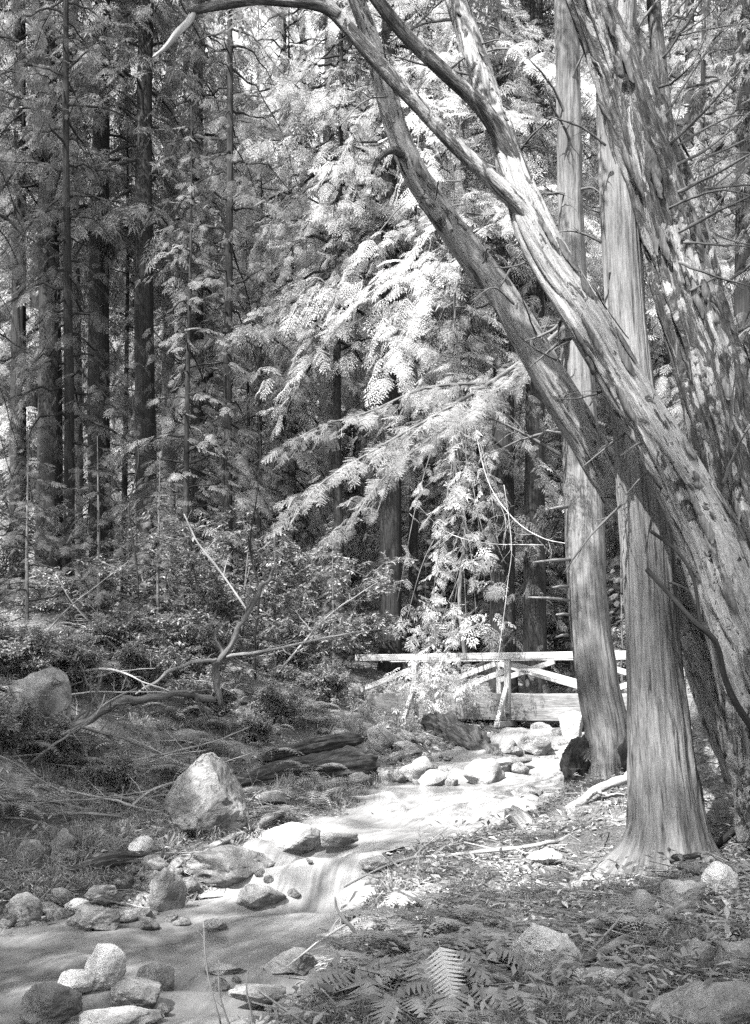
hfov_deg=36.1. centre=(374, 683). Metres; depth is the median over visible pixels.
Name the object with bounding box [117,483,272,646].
bay shrub
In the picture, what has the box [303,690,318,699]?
fern
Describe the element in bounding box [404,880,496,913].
fern
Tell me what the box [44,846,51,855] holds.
cobble
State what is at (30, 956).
creek water
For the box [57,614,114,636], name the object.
fern
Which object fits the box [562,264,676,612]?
slim tree
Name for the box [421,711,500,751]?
rotten stump
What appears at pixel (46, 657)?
fern
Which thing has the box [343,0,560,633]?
distant tree
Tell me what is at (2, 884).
cobble
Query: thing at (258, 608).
bare sapling
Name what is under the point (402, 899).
fern
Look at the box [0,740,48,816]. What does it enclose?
dead branch
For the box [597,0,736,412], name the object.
distant tree
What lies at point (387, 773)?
stone
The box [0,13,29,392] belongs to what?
distant tree
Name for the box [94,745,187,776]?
fern
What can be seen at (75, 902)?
stone
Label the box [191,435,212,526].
bare sapling
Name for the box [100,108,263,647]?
slim tree
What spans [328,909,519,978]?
fern
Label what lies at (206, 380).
distant tree
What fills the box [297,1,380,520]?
distant tree
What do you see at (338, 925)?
fern
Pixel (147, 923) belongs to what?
cobble
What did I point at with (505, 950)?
fern
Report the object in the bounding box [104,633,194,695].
bay shrub
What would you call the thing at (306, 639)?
dead branch
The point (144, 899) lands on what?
cobble
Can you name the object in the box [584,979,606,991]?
cobble
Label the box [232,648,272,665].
fern
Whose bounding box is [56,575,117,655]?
dead branch
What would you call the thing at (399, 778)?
cobble
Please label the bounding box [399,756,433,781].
boulder
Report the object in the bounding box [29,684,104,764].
dead branch
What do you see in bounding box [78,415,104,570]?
bare sapling
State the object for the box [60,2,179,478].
distant tree
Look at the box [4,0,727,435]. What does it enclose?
sky
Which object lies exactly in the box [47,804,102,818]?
fern
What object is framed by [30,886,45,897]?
cobble
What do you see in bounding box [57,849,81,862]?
cobble
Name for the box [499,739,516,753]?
stone
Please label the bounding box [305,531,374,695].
young redwood
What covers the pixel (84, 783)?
dead branch
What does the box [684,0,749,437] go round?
fir tree
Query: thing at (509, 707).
footbridge
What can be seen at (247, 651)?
fern
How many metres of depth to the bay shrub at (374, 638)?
29.60 m
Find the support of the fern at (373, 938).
on the ground at (604, 840)
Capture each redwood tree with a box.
[0,0,92,573]
[0,0,200,596]
[0,0,226,621]
[26,0,133,594]
[30,0,266,617]
[110,0,224,603]
[110,0,285,625]
[247,1,381,635]
[259,0,626,785]
[277,0,518,673]
[314,5,402,618]
[365,0,610,692]
[411,0,610,692]
[547,92,729,885]
[580,0,679,666]
[643,0,749,363]
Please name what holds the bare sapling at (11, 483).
on the ground at (604, 840)
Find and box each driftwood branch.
[547,826,591,846]
[565,771,626,806]
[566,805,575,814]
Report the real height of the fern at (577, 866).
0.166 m
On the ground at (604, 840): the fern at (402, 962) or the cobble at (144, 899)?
the fern at (402, 962)
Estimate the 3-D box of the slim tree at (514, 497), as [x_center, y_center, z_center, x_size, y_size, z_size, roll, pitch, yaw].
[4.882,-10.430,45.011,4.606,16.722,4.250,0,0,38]
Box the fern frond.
[426,941,465,997]
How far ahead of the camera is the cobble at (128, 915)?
10.99 m
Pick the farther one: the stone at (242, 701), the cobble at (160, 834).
the stone at (242, 701)
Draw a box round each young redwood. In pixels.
[0,432,97,633]
[29,436,145,647]
[114,460,216,644]
[256,0,663,721]
[265,582,319,690]
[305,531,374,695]
[402,534,467,677]
[546,557,575,692]
[567,552,626,693]
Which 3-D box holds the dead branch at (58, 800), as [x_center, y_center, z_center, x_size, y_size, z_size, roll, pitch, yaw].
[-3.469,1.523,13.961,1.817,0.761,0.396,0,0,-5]
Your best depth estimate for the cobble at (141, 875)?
12.20 m
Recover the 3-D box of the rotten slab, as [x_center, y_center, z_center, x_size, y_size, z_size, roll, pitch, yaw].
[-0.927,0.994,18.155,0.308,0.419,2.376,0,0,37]
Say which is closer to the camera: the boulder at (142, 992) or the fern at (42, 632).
the boulder at (142, 992)
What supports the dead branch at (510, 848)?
on the ground at (604, 840)
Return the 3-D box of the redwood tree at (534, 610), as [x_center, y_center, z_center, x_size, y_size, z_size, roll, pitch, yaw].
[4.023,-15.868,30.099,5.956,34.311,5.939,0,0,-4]
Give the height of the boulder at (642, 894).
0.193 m
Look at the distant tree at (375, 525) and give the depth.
51.13 m
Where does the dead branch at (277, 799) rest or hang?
on the ground at (604, 840)
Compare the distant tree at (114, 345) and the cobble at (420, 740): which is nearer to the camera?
the cobble at (420, 740)
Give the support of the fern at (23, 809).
on the ground at (604, 840)
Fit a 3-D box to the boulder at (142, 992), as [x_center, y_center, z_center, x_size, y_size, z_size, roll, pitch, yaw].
[-1.714,2.219,8.171,0.396,0.250,0.317,0,0,0]
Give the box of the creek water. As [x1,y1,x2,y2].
[0,610,583,1023]
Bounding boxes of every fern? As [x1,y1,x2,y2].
[0,680,14,691]
[0,691,51,709]
[0,772,65,800]
[0,786,73,817]
[0,791,37,812]
[8,651,64,667]
[9,730,59,756]
[12,622,77,636]
[13,620,66,634]
[18,627,69,640]
[38,723,97,736]
[46,755,106,774]
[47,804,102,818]
[50,660,107,674]
[51,627,118,642]
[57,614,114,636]
[72,780,132,801]
[74,730,116,752]
[91,651,134,673]
[91,732,164,755]
[91,787,158,805]
[94,671,113,682]
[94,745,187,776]
[140,702,213,719]
[144,757,234,779]
[175,734,219,746]
[180,733,249,752]
[192,714,242,731]
[192,740,239,755]
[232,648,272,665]
[235,683,279,696]
[237,644,264,657]
[239,693,258,700]
[240,742,303,759]
[242,787,265,809]
[249,804,304,821]
[270,723,293,736]
[274,760,350,779]
[278,784,342,807]
[285,935,429,974]
[295,710,342,727]
[296,772,352,792]
[300,993,350,1013]
[301,966,418,1005]
[302,696,341,711]
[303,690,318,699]
[311,928,363,950]
[313,955,351,970]
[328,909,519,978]
[328,924,357,933]
[335,956,412,994]
[342,684,373,697]
[349,915,386,930]
[349,916,400,934]
[349,990,410,1019]
[350,932,436,952]
[351,949,494,990]
[354,904,500,934]
[365,979,471,1023]
[385,889,449,906]
[386,911,470,932]
[389,1003,438,1019]
[392,978,515,1021]
[397,907,524,936]
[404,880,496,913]
[407,941,528,981]
[418,996,500,1023]
[436,959,512,987]
[458,925,526,948]
[463,908,505,920]
[467,982,564,1013]
[484,959,521,979]
[554,859,594,874]
[580,895,673,939]
[594,893,696,927]
[704,792,733,815]
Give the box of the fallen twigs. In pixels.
[0,595,749,1023]
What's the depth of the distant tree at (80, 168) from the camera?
65.20 m
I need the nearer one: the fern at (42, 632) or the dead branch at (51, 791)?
the dead branch at (51, 791)
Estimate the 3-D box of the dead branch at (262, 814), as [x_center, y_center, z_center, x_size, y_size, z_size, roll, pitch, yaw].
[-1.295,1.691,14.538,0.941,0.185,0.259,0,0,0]
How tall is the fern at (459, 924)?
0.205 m
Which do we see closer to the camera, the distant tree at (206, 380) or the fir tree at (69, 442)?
the fir tree at (69, 442)
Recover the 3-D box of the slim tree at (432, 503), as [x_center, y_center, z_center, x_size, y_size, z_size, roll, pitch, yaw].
[2.223,-8.789,39.987,4.978,16.303,5.395,0,0,-26]
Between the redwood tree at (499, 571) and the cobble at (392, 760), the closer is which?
the cobble at (392, 760)
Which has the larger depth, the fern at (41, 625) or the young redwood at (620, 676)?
the young redwood at (620, 676)
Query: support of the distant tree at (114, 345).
on the ground at (604, 840)
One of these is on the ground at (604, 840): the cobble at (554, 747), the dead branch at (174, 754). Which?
the dead branch at (174, 754)
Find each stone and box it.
[50,887,72,903]
[64,898,90,913]
[128,836,153,850]
[204,918,227,931]
[204,962,246,975]
[227,688,251,706]
[255,790,290,805]
[271,725,282,734]
[320,832,358,847]
[348,772,372,786]
[359,855,399,869]
[370,803,411,813]
[378,771,392,782]
[393,740,420,755]
[418,769,447,785]
[496,757,531,765]
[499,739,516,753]
[510,785,542,796]
[523,735,551,755]
[526,848,562,864]
[677,861,702,875]
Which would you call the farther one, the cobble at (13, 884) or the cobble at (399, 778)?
the cobble at (399, 778)
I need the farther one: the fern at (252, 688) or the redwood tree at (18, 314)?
the redwood tree at (18, 314)
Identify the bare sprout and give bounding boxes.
[200,921,221,1023]
[211,960,229,1023]
[235,955,251,1013]
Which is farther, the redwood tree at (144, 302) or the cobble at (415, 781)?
the redwood tree at (144, 302)
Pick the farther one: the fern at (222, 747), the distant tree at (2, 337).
the distant tree at (2, 337)
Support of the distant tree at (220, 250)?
on the ground at (604, 840)
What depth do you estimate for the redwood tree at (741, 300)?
22.92 m
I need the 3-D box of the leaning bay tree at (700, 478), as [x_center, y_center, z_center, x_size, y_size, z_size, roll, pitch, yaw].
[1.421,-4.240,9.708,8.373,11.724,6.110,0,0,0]
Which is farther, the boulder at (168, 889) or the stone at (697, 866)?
the boulder at (168, 889)
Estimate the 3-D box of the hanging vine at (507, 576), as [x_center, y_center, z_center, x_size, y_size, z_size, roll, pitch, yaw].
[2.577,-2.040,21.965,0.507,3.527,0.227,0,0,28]
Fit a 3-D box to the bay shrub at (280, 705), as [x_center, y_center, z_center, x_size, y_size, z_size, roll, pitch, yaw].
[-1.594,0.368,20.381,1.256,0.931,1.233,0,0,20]
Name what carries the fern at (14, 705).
on the ground at (604, 840)
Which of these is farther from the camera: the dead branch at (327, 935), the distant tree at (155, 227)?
the distant tree at (155, 227)
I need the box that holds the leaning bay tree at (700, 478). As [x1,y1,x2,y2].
[152,0,749,849]
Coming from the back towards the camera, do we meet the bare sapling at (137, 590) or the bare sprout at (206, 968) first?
the bare sapling at (137, 590)
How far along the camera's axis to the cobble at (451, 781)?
17.28 m
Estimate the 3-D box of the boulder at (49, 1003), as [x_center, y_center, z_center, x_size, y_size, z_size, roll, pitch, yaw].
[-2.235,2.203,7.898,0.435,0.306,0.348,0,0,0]
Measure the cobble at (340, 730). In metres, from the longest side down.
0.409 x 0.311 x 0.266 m
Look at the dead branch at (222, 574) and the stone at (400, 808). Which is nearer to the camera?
the stone at (400, 808)
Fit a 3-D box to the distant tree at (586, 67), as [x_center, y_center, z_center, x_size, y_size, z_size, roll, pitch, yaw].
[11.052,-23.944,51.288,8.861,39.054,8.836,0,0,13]
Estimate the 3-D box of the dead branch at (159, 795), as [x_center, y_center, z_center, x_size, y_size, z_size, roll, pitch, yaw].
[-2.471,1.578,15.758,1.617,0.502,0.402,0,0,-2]
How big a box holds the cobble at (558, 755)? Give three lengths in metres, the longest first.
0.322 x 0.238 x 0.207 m
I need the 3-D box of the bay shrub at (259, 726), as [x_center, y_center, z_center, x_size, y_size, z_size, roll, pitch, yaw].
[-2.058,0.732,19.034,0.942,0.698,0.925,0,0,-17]
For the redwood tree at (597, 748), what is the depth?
14.78 m
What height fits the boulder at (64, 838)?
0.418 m
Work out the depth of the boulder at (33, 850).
11.87 m
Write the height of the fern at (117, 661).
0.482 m
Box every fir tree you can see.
[0,0,79,493]
[0,0,191,619]
[103,0,324,657]
[154,6,418,621]
[196,9,380,622]
[220,0,463,665]
[268,0,550,667]
[377,106,522,635]
[403,0,613,650]
[469,81,624,686]
[561,0,733,612]
[621,0,736,606]
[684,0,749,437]
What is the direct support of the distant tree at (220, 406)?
on the ground at (604, 840)
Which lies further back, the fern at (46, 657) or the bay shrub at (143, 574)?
the bay shrub at (143, 574)
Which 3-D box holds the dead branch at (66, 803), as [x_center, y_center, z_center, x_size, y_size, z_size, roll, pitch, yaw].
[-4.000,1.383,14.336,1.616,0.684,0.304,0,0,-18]
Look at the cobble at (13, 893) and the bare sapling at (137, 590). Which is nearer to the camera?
the cobble at (13, 893)
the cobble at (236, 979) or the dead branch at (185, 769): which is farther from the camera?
the dead branch at (185, 769)
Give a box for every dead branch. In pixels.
[0,682,41,699]
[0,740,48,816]
[0,748,70,796]
[2,772,115,814]
[4,812,59,829]
[11,668,132,720]
[13,779,162,825]
[24,780,108,802]
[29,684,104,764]
[30,687,145,741]
[32,562,127,635]
[51,812,167,823]
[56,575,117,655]
[57,763,139,794]
[58,777,162,812]
[68,633,169,705]
[71,661,155,685]
[72,657,198,705]
[122,724,199,766]
[124,772,261,814]
[127,760,251,779]
[132,717,248,767]
[133,753,249,809]
[134,742,209,767]
[141,794,253,801]
[147,678,243,702]
[150,739,218,755]
[184,505,253,620]
[212,514,280,706]
[219,664,279,692]
[223,651,280,678]
[225,620,387,669]
[245,771,346,812]
[245,775,309,816]
[248,811,303,820]
[249,798,327,816]
[280,578,392,669]
[282,854,430,969]
[334,897,364,945]
[344,811,567,887]
[382,852,403,869]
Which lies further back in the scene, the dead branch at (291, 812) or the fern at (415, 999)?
the dead branch at (291, 812)
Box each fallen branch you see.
[135,653,216,694]
[469,872,687,975]
[669,827,734,863]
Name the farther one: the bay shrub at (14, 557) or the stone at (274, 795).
the bay shrub at (14, 557)
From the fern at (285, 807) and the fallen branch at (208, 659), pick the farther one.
the fallen branch at (208, 659)
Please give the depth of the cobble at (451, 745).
21.38 m
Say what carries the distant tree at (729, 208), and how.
on the ground at (604, 840)
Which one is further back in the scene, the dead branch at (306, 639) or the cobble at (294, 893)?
the dead branch at (306, 639)
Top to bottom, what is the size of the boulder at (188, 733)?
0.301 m
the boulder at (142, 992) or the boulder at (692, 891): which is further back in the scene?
the boulder at (142, 992)
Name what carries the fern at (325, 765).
on the ground at (604, 840)
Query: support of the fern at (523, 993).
on the ground at (604, 840)
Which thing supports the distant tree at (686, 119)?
on the ground at (604, 840)
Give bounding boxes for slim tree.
[31,191,134,553]
[53,70,206,606]
[83,261,134,556]
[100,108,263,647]
[109,263,161,574]
[159,357,252,574]
[194,100,334,650]
[207,190,296,621]
[216,191,305,597]
[313,219,402,619]
[347,181,423,606]
[348,240,491,652]
[349,214,444,615]
[422,305,523,667]
[467,279,562,569]
[514,316,563,626]
[515,308,563,672]
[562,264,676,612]
[606,272,683,583]
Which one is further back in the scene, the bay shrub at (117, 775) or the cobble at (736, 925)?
the bay shrub at (117, 775)
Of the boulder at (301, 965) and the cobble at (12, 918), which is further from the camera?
the cobble at (12, 918)
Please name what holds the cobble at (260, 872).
on the creek water
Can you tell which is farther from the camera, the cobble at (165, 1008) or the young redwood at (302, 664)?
the young redwood at (302, 664)
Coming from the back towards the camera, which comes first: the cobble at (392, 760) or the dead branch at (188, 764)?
the cobble at (392, 760)
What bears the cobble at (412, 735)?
on the ground at (604, 840)
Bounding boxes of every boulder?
[4,665,71,726]
[6,892,42,921]
[12,839,45,872]
[19,982,82,1023]
[50,828,76,854]
[57,969,94,993]
[70,904,120,930]
[79,1005,164,1023]
[83,885,122,905]
[84,943,126,991]
[107,977,161,1008]
[136,962,174,991]
[149,867,186,911]
[164,752,248,834]
[172,729,211,743]
[184,844,275,886]
[228,983,285,1006]
[236,883,286,908]
[258,822,320,853]
[262,947,319,975]
[355,743,367,752]
[366,725,397,748]
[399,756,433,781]
[463,758,504,784]
[498,923,582,983]
[558,710,582,744]
[572,967,631,986]
[625,889,662,914]
[642,981,749,1023]
[659,879,706,912]
[669,937,716,978]
[689,696,704,732]
[692,729,704,740]
[701,861,738,894]
[714,940,749,973]
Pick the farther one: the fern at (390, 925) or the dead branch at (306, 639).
the dead branch at (306, 639)
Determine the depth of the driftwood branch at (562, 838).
11.48 m
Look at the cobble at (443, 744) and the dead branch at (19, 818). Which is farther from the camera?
the cobble at (443, 744)
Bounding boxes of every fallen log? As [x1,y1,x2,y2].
[57,850,169,873]
[237,745,380,787]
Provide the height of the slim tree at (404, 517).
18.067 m
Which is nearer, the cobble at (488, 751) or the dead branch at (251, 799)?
the dead branch at (251, 799)
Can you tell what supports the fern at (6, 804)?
on the ground at (604, 840)
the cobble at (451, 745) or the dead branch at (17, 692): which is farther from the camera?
the cobble at (451, 745)
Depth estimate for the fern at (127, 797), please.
15.09 m
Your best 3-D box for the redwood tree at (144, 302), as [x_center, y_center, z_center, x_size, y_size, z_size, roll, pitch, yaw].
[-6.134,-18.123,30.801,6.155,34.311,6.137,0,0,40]
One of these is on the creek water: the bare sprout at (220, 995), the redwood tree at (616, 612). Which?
the bare sprout at (220, 995)
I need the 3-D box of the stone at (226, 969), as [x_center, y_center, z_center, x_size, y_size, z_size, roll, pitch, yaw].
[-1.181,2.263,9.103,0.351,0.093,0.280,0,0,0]
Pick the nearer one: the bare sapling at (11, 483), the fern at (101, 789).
the fern at (101, 789)
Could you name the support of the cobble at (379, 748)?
on the ground at (604, 840)
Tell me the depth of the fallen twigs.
7.71 m
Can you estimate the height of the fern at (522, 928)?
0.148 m
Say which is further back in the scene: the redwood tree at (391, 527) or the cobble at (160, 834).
the redwood tree at (391, 527)
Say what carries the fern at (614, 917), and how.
on the ground at (604, 840)
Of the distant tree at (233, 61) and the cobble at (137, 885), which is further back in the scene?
the distant tree at (233, 61)
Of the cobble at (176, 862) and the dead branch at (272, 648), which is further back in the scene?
the dead branch at (272, 648)
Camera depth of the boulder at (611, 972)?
5.51 m
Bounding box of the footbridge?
[355,651,691,726]
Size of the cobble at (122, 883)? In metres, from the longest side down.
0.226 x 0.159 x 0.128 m
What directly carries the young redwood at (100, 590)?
on the ground at (604, 840)
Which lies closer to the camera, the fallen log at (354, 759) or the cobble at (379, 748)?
the fallen log at (354, 759)
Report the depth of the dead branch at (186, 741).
17.62 m
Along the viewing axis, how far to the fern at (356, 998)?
5.09 m
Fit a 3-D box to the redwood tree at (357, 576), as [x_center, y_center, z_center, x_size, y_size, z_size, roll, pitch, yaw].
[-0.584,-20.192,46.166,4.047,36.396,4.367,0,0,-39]
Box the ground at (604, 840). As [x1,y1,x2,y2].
[0,418,749,1023]
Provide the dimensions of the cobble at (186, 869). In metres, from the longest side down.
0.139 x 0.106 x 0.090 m
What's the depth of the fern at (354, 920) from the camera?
9.11 m
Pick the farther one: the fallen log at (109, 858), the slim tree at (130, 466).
the slim tree at (130, 466)
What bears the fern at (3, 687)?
on the ground at (604, 840)
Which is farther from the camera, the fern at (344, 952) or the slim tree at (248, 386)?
the slim tree at (248, 386)
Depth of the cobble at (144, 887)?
12.10 m
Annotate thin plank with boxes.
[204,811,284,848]
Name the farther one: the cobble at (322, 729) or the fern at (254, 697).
the fern at (254, 697)
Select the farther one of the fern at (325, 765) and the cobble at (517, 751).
the cobble at (517, 751)
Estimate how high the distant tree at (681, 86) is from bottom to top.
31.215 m
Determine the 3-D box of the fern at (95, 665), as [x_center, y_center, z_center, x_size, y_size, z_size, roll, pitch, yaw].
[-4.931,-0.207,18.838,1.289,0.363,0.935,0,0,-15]
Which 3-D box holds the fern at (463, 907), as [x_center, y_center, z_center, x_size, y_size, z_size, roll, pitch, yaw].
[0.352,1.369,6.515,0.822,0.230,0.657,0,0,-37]
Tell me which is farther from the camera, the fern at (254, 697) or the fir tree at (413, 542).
the fir tree at (413, 542)
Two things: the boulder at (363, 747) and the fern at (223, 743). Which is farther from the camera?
the boulder at (363, 747)
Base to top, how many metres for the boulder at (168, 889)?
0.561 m
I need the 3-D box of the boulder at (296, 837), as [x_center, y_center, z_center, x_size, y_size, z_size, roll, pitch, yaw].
[-0.959,1.730,12.901,0.558,0.341,0.646,0,0,44]
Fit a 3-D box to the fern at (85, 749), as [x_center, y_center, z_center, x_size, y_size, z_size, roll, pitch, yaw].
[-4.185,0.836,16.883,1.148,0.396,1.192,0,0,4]
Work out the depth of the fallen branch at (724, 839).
10.34 m
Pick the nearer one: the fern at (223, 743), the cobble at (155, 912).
the cobble at (155, 912)
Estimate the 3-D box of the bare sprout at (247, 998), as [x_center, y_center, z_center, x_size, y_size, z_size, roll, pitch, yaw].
[-0.836,1.968,7.376,0.131,0.446,0.038,0,0,-34]
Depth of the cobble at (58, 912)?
11.08 m
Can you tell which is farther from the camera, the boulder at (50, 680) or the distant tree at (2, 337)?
the distant tree at (2, 337)
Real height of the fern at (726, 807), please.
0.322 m
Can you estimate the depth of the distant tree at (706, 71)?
78.92 m
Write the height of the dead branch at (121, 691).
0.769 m
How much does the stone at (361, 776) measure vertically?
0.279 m
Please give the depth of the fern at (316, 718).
20.67 m
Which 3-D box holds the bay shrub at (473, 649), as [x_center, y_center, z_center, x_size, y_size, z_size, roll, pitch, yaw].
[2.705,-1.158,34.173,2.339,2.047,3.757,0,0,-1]
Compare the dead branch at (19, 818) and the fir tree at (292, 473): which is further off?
the fir tree at (292, 473)
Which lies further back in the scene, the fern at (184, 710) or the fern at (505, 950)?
the fern at (184, 710)
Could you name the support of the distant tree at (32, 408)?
on the ground at (604, 840)
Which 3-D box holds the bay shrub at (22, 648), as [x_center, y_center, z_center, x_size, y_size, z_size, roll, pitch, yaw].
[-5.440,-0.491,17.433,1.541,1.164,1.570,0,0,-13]
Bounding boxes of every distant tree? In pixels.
[0,1,58,409]
[0,2,87,518]
[0,4,120,543]
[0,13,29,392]
[0,14,85,490]
[4,0,161,519]
[7,3,233,553]
[26,3,118,436]
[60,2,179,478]
[62,3,180,512]
[84,3,298,574]
[109,0,318,615]
[154,12,273,552]
[176,30,271,465]
[177,28,286,529]
[211,9,274,416]
[214,11,316,498]
[233,74,312,482]
[234,9,351,510]
[242,6,375,580]
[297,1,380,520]
[342,1,448,545]
[342,35,482,512]
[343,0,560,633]
[352,12,413,472]
[366,0,482,552]
[366,2,491,597]
[402,1,557,533]
[427,54,596,599]
[437,9,680,673]
[524,1,668,571]
[544,48,605,649]
[544,64,602,441]
[546,9,667,521]
[588,3,708,360]
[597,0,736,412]
[599,0,699,211]
[602,0,736,530]
[644,1,736,309]
[664,3,725,220]
[680,2,727,223]
[694,0,736,306]
[697,11,735,247]
[706,8,736,253]
[707,18,736,269]
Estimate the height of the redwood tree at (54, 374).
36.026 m
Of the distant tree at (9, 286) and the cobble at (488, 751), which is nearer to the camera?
the cobble at (488, 751)
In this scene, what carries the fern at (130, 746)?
on the ground at (604, 840)
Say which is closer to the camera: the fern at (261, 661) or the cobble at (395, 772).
the cobble at (395, 772)
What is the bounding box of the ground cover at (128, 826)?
[0,574,749,1023]
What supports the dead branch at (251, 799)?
on the ground at (604, 840)
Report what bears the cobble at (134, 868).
on the ground at (604, 840)
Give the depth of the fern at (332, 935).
9.62 m
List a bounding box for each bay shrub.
[0,453,86,598]
[0,615,62,679]
[0,697,51,757]
[7,553,145,632]
[16,711,87,767]
[27,627,109,697]
[56,498,189,623]
[73,749,141,795]
[76,601,167,664]
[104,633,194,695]
[107,608,258,679]
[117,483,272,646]
[166,665,240,716]
[185,507,338,661]
[220,707,274,745]
[241,521,416,670]
[248,611,384,682]
[248,678,310,726]
[281,656,350,707]
[315,610,412,670]
[364,610,434,653]
[426,611,489,677]
[611,619,625,668]
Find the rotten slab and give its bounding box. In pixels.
[262,732,364,762]
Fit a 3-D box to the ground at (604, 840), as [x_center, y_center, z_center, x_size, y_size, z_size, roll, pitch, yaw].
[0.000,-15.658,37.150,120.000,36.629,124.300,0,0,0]
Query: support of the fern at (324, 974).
on the ground at (604, 840)
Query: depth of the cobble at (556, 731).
23.41 m
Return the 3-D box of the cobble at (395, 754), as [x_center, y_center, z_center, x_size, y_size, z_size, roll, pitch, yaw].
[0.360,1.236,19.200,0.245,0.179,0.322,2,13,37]
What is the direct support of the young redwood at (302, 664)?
on the ground at (604, 840)
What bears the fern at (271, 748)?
on the ground at (604, 840)
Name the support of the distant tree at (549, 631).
on the ground at (604, 840)
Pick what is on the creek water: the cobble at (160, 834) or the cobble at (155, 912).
the cobble at (155, 912)
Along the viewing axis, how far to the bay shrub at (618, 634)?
30.97 m
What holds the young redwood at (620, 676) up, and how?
on the ground at (604, 840)
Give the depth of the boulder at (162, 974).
8.57 m
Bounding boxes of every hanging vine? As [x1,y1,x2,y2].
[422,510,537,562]
[470,389,564,554]
[496,486,517,668]
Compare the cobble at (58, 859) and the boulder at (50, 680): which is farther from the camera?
the boulder at (50, 680)
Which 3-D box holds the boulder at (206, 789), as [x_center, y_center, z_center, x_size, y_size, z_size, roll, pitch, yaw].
[-1.965,1.314,13.428,0.982,1.021,0.835,0,0,0]
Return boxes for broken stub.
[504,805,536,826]
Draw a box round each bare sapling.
[0,435,20,584]
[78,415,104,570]
[120,364,142,632]
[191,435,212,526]
[242,443,275,655]
[247,404,264,679]
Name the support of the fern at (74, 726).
on the ground at (604, 840)
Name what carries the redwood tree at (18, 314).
on the ground at (604, 840)
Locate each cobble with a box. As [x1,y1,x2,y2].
[0,880,5,891]
[0,891,10,902]
[0,913,17,926]
[0,918,13,928]
[3,882,20,890]
[4,873,12,880]
[7,888,20,897]
[13,920,28,926]
[28,920,42,925]
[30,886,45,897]
[43,906,73,920]
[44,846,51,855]
[45,895,60,904]
[55,856,65,868]
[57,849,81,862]
[57,871,74,882]
[65,917,79,926]
[79,851,92,861]
[113,878,132,890]
[120,872,133,883]
[120,908,137,922]
[126,864,139,874]
[132,883,142,889]
[133,892,149,907]
[136,871,145,879]
[137,908,152,920]
[138,917,159,929]
[140,854,169,870]
[141,883,149,892]
[142,870,156,881]
[146,847,159,851]
[148,908,158,915]
[153,831,163,837]
[156,1002,170,1015]
[164,913,177,921]
[167,865,182,874]
[170,856,183,867]
[172,917,190,925]
[182,876,200,894]
[183,867,188,873]
[211,977,229,991]
[232,975,241,983]
[254,868,264,876]
[264,875,273,882]
[287,889,300,898]
[305,858,312,863]
[317,727,329,733]
[330,727,349,734]
[373,746,384,754]
[386,751,404,759]
[387,757,397,764]
[391,727,401,733]
[391,768,405,778]
[393,773,405,782]
[395,732,412,741]
[402,754,413,762]
[405,732,416,742]
[412,779,419,784]
[416,736,424,743]
[424,739,431,745]
[437,742,446,746]
[443,755,452,760]
[446,742,454,750]
[446,777,457,785]
[485,748,492,753]
[492,750,503,755]
[500,765,511,771]
[510,746,522,756]
[511,761,528,774]
[530,722,551,728]
[550,727,561,735]
[550,744,558,751]
[554,752,562,758]
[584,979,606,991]
[731,923,745,935]
[739,929,749,939]
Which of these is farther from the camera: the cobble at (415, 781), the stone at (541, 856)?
the cobble at (415, 781)
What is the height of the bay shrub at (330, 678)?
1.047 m
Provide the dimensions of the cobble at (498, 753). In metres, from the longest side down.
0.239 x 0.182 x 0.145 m
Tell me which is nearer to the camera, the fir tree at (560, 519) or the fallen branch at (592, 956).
the fallen branch at (592, 956)
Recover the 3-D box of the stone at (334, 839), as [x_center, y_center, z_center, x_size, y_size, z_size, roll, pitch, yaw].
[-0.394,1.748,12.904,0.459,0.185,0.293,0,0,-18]
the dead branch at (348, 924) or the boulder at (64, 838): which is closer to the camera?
the dead branch at (348, 924)
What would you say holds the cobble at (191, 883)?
on the ground at (604, 840)
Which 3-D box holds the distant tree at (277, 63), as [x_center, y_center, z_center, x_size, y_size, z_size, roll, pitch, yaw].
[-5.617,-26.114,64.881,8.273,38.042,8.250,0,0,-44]
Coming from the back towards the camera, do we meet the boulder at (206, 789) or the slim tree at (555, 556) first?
the slim tree at (555, 556)
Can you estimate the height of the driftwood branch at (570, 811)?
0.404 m
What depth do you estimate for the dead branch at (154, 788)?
14.88 m
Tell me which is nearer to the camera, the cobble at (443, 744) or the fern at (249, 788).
the fern at (249, 788)
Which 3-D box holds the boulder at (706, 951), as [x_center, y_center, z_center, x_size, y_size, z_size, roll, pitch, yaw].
[1.570,1.368,5.654,0.223,0.252,0.179,0,0,-35]
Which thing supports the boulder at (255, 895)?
on the creek water
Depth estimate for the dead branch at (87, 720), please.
15.85 m
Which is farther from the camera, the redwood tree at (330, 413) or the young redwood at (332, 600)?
the redwood tree at (330, 413)
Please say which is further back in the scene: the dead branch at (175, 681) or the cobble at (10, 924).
the dead branch at (175, 681)
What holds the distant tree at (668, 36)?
on the ground at (604, 840)
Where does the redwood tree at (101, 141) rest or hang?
on the ground at (604, 840)
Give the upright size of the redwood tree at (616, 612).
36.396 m
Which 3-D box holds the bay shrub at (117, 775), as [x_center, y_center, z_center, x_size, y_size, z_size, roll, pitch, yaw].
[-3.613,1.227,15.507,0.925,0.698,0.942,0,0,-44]
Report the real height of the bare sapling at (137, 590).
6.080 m
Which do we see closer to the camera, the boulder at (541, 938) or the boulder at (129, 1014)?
the boulder at (541, 938)
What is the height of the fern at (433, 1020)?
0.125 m
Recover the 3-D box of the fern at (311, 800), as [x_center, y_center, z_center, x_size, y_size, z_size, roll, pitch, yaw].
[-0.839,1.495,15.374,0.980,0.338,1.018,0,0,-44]
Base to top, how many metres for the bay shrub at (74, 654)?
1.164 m
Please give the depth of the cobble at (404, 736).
20.89 m

